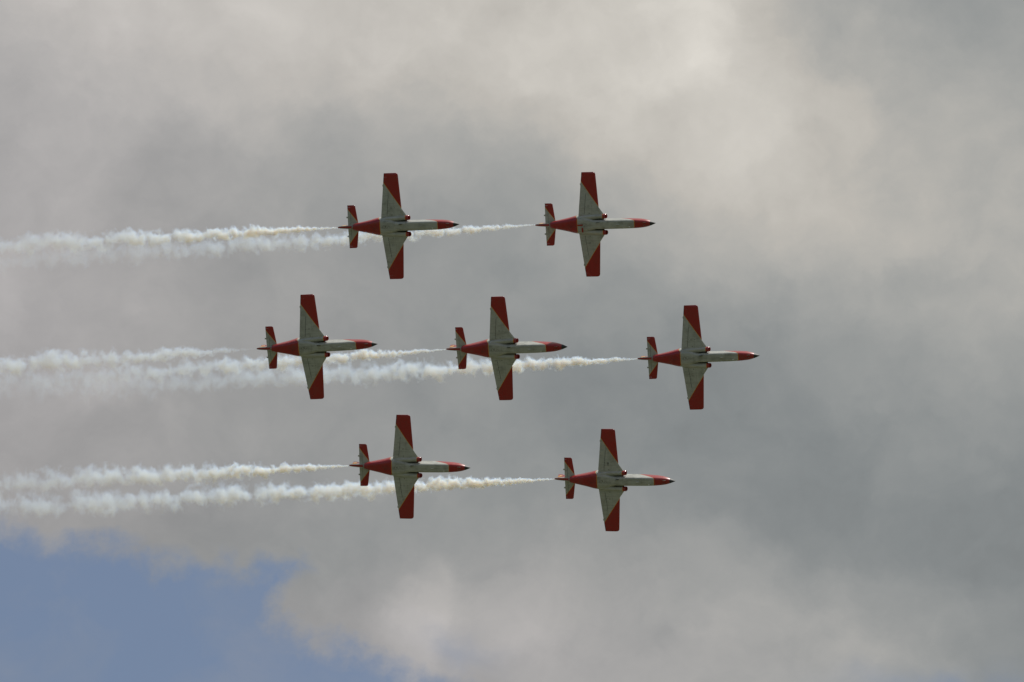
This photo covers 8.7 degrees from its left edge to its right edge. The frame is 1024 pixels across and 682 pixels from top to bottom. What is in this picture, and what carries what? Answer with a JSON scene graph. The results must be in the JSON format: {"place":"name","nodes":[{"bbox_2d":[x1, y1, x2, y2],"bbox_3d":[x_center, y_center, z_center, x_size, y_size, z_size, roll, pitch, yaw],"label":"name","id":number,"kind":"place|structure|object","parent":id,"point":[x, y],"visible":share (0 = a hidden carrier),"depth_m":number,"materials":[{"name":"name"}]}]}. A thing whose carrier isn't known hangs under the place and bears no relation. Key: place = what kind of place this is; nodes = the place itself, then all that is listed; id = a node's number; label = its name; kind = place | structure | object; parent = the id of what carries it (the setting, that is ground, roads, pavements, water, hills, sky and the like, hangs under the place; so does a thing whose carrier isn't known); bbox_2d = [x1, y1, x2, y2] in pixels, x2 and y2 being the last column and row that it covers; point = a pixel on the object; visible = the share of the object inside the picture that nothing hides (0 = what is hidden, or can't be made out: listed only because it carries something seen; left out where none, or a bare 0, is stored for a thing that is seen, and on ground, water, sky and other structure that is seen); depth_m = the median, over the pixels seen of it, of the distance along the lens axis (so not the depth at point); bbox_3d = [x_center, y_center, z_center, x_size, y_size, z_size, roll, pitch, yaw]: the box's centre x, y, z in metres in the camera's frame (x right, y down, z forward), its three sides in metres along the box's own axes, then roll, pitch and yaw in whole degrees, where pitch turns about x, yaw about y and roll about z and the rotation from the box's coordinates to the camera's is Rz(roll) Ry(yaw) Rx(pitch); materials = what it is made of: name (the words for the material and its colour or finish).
{"place":"outdoors","nodes":[
{"label":"outdoors","id":0,"kind":"place"},
{"bbox_2d":[257,294,376,398],"bbox_3d":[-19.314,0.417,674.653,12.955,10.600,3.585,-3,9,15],"label":"jet plane","id":1,"kind":"object","parent":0,"point":[311,345],"visible":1,"depth_m":673.54,"materials":[{"name":"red metal"}]},
{"bbox_2d":[338,173,458,278],"bbox_3d":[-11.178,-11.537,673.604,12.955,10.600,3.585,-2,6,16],"label":"jet plane","id":2,"kind":"object","parent":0,"point":[393,225],"visible":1,"depth_m":672.55,"materials":[{"name":"paint"}]},
{"bbox_2d":[349,415,469,518],"bbox_3d":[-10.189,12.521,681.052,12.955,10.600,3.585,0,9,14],"label":"jet plane","id":3,"kind":"object","parent":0,"point":[404,465],"visible":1,"depth_m":679.94,"materials":[{"name":"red metal"}]},
{"bbox_2d":[446,296,566,399],"bbox_3d":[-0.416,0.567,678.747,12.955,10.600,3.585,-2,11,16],"label":"jet plane","id":4,"kind":"object","parent":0,"point":[501,346],"visible":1,"depth_m":677.64,"materials":[{"name":"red metal"}]},
{"bbox_2d":[0,0,1023,681],"label":"sky","id":5,"kind":"structure","parent":0,"point":[835,188],"materials":[{"name":"grey"}]},
{"bbox_2d":[535,172,654,276],"bbox_3d":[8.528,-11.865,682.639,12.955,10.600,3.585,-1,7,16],"label":"jet plane","id":6,"kind":"object","parent":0,"point":[590,223],"visible":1,"depth_m":681.59,"materials":[{"name":"paint"}]},
{"bbox_2d":[555,429,674,530],"bbox_3d":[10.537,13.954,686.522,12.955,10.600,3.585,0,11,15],"label":"jet plane","id":7,"kind":"object","parent":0,"point":[610,479],"visible":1,"depth_m":685.40,"materials":[{"name":"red metal"}]},
{"bbox_2d":[638,305,759,409],"bbox_3d":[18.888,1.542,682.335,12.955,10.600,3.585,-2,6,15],"label":"jet plane","id":8,"kind":"object","parent":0,"point":[694,355],"visible":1,"depth_m":681.26,"materials":[{"name":"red metal"}]}
]}

